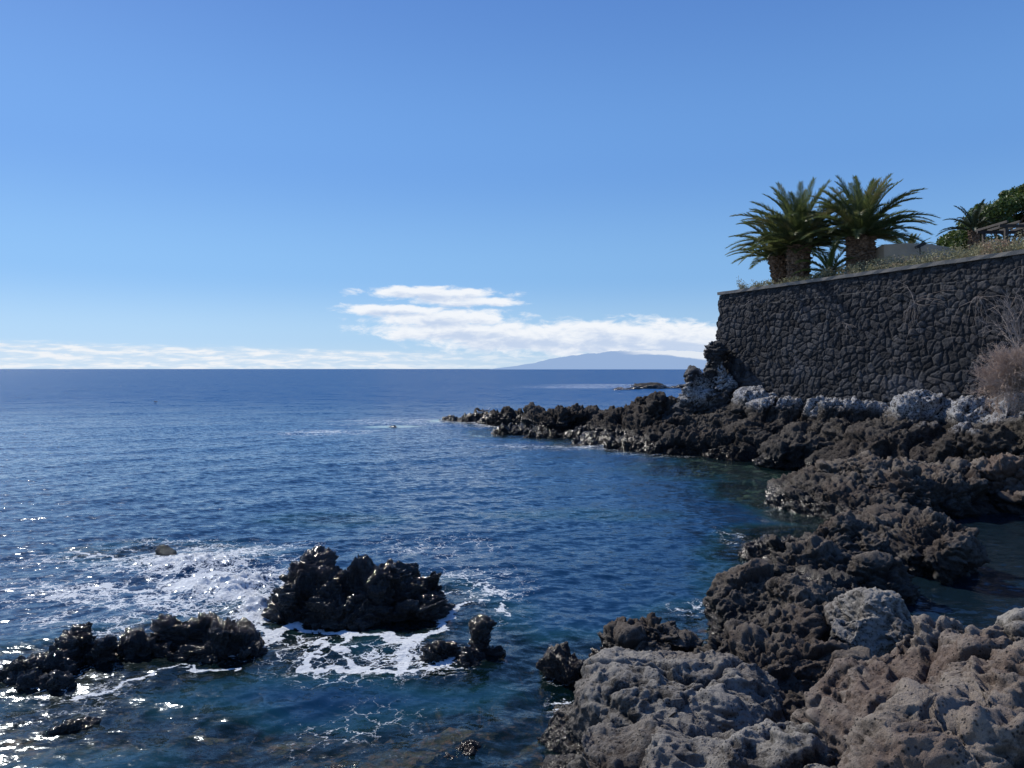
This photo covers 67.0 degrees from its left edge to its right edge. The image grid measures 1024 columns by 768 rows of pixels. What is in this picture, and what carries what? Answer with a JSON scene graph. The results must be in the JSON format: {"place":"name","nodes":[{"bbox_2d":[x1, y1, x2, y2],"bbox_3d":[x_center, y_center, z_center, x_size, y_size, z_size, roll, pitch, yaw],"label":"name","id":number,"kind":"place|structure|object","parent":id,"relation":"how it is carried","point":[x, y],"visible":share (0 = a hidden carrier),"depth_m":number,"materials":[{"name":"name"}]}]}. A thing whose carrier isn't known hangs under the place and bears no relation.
{"place":"outdoors","nodes":[
{"label":"outdoors","id":0,"kind":"place"},
{"bbox_2d":[0,437,817,767],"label":"seabed","id":1,"kind":"structure","parent":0,"point":[510,729],"depth_m":10.02,"materials":[{"name":"liquid"}]},
{"bbox_2d":[0,621,118,727],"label":"sea rock","id":2,"kind":"object","parent":1,"relation":"on","point":[65,659],"visible":0.92,"depth_m":10.04,"materials":[{"name":"black stone"}]},
{"bbox_2d":[35,716,103,742],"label":"awash rock","id":3,"kind":"object","parent":1,"relation":"on","point":[68,729],"visible":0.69,"depth_m":8.68,"materials":[{"name":"black stone"}]},
{"bbox_2d":[155,544,177,557],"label":"awash rock","id":4,"kind":"object","parent":1,"relation":"on","point":[163,550],"visible":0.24,"depth_m":16.84,"materials":[{"name":"grey stone"}]},
{"bbox_2d":[321,764,358,767],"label":"awash rock","id":5,"kind":"object","parent":1,"relation":"on","point":[342,766],"visible":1,"depth_m":7.87,"materials":[{"name":"grey stone"}]},
{"bbox_2d":[428,739,489,767],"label":"awash rock","id":6,"kind":"object","parent":1,"relation":"on","point":[468,753],"visible":0.97,"depth_m":8.07,"materials":[{"name":"grey stone"}]},
{"bbox_2d":[419,614,505,690],"bbox_3d":[-0.641,3.940,10.732,1.168,1.252,0.893,-1,1,-34],"label":"sea rock","id":7,"kind":"object","parent":1,"relation":"on","point":[478,658],"visible":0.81,"depth_m":10.68,"materials":[{"name":"black stone"}]},
{"bbox_2d":[537,646,837,767],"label":"lava boulder","id":8,"kind":"object","parent":1,"relation":"on","point":[630,708],"visible":0.98,"depth_m":7.34,"materials":[{"name":"grey stone"}]},
{"bbox_2d":[662,339,738,419],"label":"corner crag","id":9,"kind":"structure","parent":1,"relation":"on","point":[710,387],"depth_m":40.77,"materials":[{"name":"grey stone"}]},
{"bbox_2d":[0,369,1023,767],"bbox_3d":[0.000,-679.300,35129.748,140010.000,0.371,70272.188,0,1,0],"label":"sea","id":10,"kind":"structure","parent":0,"point":[112,459],"depth_m":21.36,"materials":[{"name":"liquid"}]},
{"bbox_2d":[112,611,277,702],"bbox_3d":[-4.615,4.059,11.043,2.407,1.474,1.682,-1,1,-32],"label":"sea rock","id":11,"kind":"object","parent":10,"relation":"in","point":[208,641],"visible":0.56,"depth_m":10.81,"materials":[{"name":"black stone"}]},
{"bbox_2d":[261,546,457,668],"bbox_3d":[-2.567,3.758,12.902,3.203,2.008,2.249,0,1,-24],"label":"sea rock","id":12,"kind":"object","parent":10,"relation":"in","point":[319,590],"visible":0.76,"depth_m":12.34,"materials":[{"name":"black stone"}]},
{"bbox_2d":[439,391,677,455],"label":"headland rock","id":13,"kind":"object","parent":10,"relation":"in","point":[617,428],"visible":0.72,"depth_m":45.11,"materials":[{"name":"grey stone"}]},
{"bbox_2d":[612,386,640,389],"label":"reef","id":14,"kind":"object","parent":10,"relation":"in","point":[621,388],"visible":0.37,"depth_m":149.83},
{"bbox_2d":[633,382,682,388],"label":"reef","id":15,"kind":"object","parent":10,"relation":"in","point":[653,385],"visible":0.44,"depth_m":158.99},
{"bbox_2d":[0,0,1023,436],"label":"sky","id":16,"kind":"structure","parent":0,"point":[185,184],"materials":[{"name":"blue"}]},
{"bbox_2d":[494,350,706,368],"bbox_3d":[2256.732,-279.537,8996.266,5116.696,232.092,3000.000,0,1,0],"label":"distant island","id":17,"kind":"structure","parent":0,"point":[652,359],"depth_m":7909.94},
{"bbox_2d":[629,385,1023,472],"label":"rocky shore","id":18,"kind":"structure","parent":0,"point":[759,425],"depth_m":30.78,"materials":[{"name":"grey stone"}]},
{"bbox_2d":[715,249,1023,406],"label":"stone wall","id":19,"kind":"structure","parent":18,"relation":"on","point":[790,340],"depth_m":32.53,"materials":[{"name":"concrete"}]},
{"bbox_2d":[834,322,857,343],"bbox_3d":[14.544,-2.200,33.851,0.222,1.054,1.462,0,1,-22],"label":"dry vine","id":20,"kind":"object","parent":19,"relation":"attached to","point":[846,329],"visible":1,"depth_m":33.68,"materials":[{"name":"brown plant"}]},
{"bbox_2d":[890,281,951,341],"bbox_3d":[15.988,-2.666,30.523,0.226,3.019,3.187,0,1,-23],"label":"dry vine","id":21,"kind":"object","parent":19,"relation":"attached to","point":[914,303],"visible":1,"depth_m":30.65,"materials":[{"name":"brown plant"}]},
{"bbox_2d":[951,266,1021,346],"bbox_3d":[17.194,-2.605,27.721,0.334,3.011,3.291,0,1,-21],"label":"dry vine","id":22,"kind":"object","parent":19,"relation":"attached to","point":[981,304],"visible":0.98,"depth_m":28.11,"materials":[{"name":"brown plant"}]},
{"bbox_2d":[964,334,1023,426],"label":"dry bush","id":23,"kind":"object","parent":18,"relation":"on","point":[1009,374],"visible":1,"depth_m":22.74,"materials":[{"name":"brown plant"}]},
{"bbox_2d":[967,452,1023,513],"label":"shore outcrop","id":24,"kind":"object","parent":18,"relation":"on","point":[1002,474],"visible":0.42,"depth_m":22.02,"materials":[{"name":"grey stone"}]},
{"bbox_2d":[973,288,1023,350],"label":"dry bush","id":25,"kind":"object","parent":18,"relation":"on","point":[1017,326],"visible":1,"depth_m":25.03,"materials":[{"name":"plant"}]},
{"bbox_2d":[763,466,911,615],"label":"rocky ground","id":26,"kind":"structure","parent":0,"point":[794,490],"depth_m":22.01,"materials":[{"name":"grey stone"}]},
{"bbox_2d":[536,612,703,710],"bbox_3d":[1.838,3.946,10.028,2.845,1.809,2.121,1,2,45],"label":"shore outcrop","id":27,"kind":"object","parent":26,"relation":"on","point":[559,666],"visible":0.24,"depth_m":10.01,"materials":[{"name":"grey stone"}]},
{"bbox_2d":[697,557,871,720],"bbox_3d":[3.641,3.762,9.604,3.313,2.093,6.017,0,1,19],"label":"shore outcrop","id":28,"kind":"object","parent":26,"relation":"on","point":[762,617],"visible":0.41,"depth_m":9.82,"materials":[{"name":"grey stone"}]},
{"bbox_2d":[824,587,913,657],"bbox_3d":[4.240,2.948,9.276,1.195,1.050,1.333,0,1,0],"label":"slab boulder","id":29,"kind":"object","parent":28,"relation":"on","point":[877,622],"visible":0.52,"depth_m":8.95,"materials":[{"name":"grey stone"}]},
{"bbox_2d":[737,506,990,604],"bbox_3d":[6.948,3.662,15.195,4.850,2.210,4.955,0,1,0],"label":"shore outcrop","id":30,"kind":"object","parent":26,"relation":"on","point":[896,552],"visible":0.6,"depth_m":14.62,"materials":[{"name":"grey stone"}]},
{"bbox_2d":[780,450,999,528],"bbox_3d":[10.061,3.309,21.438,5.589,2.687,8.581,1,1,41],"label":"shore outcrop","id":31,"kind":"object","parent":26,"relation":"on","point":[952,487],"visible":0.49,"depth_m":21.11,"materials":[{"name":"grey stone"}]},
{"bbox_2d":[790,614,1023,767],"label":"brown boulder","id":32,"kind":"object","parent":26,"relation":"on","point":[943,691],"visible":0.93,"depth_m":5.04,"materials":[{"name":"stone"}]},
{"bbox_2d":[994,608,1023,641],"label":"pale boulder","id":33,"kind":"object","parent":32,"relation":"on","point":[1011,622],"visible":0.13,"depth_m":6.00,"materials":[{"name":"grey stone"}]},
{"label":"terrace ground","id":34,"kind":"structure","parent":0,"visible":0},
{"bbox_2d":[736,276,746,288],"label":"corner shrub","id":35,"kind":"object","parent":34,"relation":"on","point":[741,286],"visible":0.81,"depth_m":41.08,"materials":[{"name":"green plant"}]},
{"bbox_2d":[726,212,829,283],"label":"palm tree","id":36,"kind":"object","parent":34,"relation":"on","point":[777,262],"visible":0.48,"depth_m":40.71,"materials":[{"name":"green plant"}]},
{"bbox_2d":[725,177,876,279],"bbox_3d":[14.676,-7.449,39.022,6.972,5.481,6.842,1,1,31],"label":"palm tree","id":37,"kind":"object","parent":34,"relation":"on","point":[790,228],"visible":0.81,"depth_m":38.51,"materials":[{"name":"green plant"}]},
{"bbox_2d":[792,242,855,278],"bbox_3d":[15.321,-5.722,37.415,3.733,2.393,3.342,0,1,0],"label":"young palm","id":38,"kind":"object","parent":34,"relation":"on","point":[825,260],"visible":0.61,"depth_m":37.24,"materials":[{"name":"green plant"}]},
{"bbox_2d":[788,173,940,271],"bbox_3d":[16.634,-7.346,36.546,6.778,5.191,6.770,0,1,0],"label":"palm tree","id":39,"kind":"object","parent":34,"relation":"on","point":[861,226],"visible":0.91,"depth_m":35.93,"materials":[{"name":"green plant"}]},
{"bbox_2d":[738,232,1023,288],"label":"ground cover","id":40,"kind":"object","parent":34,"relation":"on","point":[995,247],"visible":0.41,"depth_m":31.89,"materials":[{"name":"green plant"}]},
{"bbox_2d":[878,233,935,245],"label":"palm","id":41,"kind":"object","parent":34,"relation":"on","point":[914,239],"visible":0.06,"depth_m":41.57,"materials":[{"name":"green plant"}]},
{"bbox_2d":[874,243,958,267],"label":"garden wall","id":42,"kind":"structure","parent":34,"relation":"on","point":[903,249],"depth_m":36.01,"materials":[{"name":"grey concrete"}]},
{"bbox_2d":[915,242,925,253],"bbox_3d":[18.718,-6.221,35.486,0.442,0.551,0.200,0,1,0],"label":"floodlight","id":43,"kind":"object","parent":34,"relation":"on","point":[920,245],"visible":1,"depth_m":35.39,"materials":[{"name":"grey metal"}]},
{"bbox_2d":[936,199,1010,255],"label":"palm","id":44,"kind":"object","parent":34,"relation":"on","point":[973,223],"visible":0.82,"depth_m":41.65,"materials":[{"name":"green plant"}]},
{"bbox_2d":[936,183,1023,252],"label":"bushy tree","id":45,"kind":"object","parent":34,"relation":"on","point":[1011,207],"visible":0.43,"depth_m":42.63,"materials":[{"name":"green plant"}]},
{"bbox_2d":[975,220,1023,252],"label":"pergola","id":46,"kind":"object","parent":34,"relation":"on","point":[1007,227],"visible":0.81,"depth_m":34.98,"materials":[{"name":"brown wood"}]}
]}

